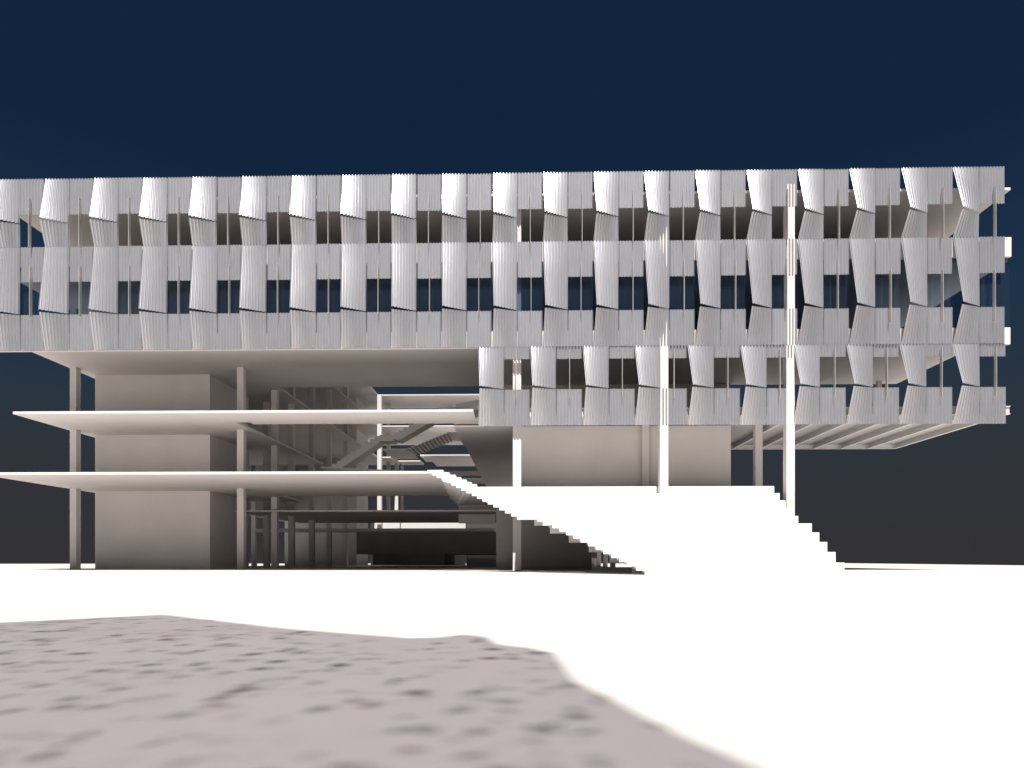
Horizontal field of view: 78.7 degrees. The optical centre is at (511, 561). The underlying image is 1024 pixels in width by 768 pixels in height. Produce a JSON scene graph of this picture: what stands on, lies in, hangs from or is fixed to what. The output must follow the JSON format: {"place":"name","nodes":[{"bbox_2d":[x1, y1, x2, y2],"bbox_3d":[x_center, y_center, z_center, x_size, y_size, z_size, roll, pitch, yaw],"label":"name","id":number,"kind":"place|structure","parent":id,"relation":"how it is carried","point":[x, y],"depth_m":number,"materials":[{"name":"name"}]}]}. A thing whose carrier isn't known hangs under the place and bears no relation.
{"place":"outdoors","nodes":[
{"label":"outdoors","id":0,"kind":"place"},
{"bbox_2d":[0,563,1023,767],"bbox_3d":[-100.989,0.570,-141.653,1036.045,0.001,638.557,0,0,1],"label":"ground","id":1,"kind":"structure","parent":0,"point":[853,665],"depth_m":3.34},
{"bbox_2d":[0,166,1010,570],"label":"office building","id":2,"kind":"structure","parent":1,"relation":"on","point":[238,350],"depth_m":37.42,"materials":[{"name":"white paint"}]},
{"bbox_2d":[332,400,478,467],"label":"court staircase","id":3,"kind":"structure","parent":2,"relation":"on","point":[406,434],"depth_m":60.05,"materials":[{"name":"white paint"}]},
{"bbox_2d":[383,432,460,464],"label":"court staircase","id":4,"kind":"structure","parent":2,"relation":"attached to","point":[412,452],"depth_m":72.56,"materials":[{"name":"white paint"}]},
{"bbox_2d":[427,470,843,574],"bbox_3d":[3.578,-2.333,35.579,27.137,5.813,15.264,0,0,29],"label":"outdoor staircase","id":5,"kind":"structure","parent":1,"relation":"on","point":[702,530],"depth_m":32.15,"materials":[{"name":"white concrete"}]},
{"bbox_2d":[0,0,1023,564],"label":"sky","id":6,"kind":"structure","parent":0,"point":[89,89],"materials":[{"name":"blue"}]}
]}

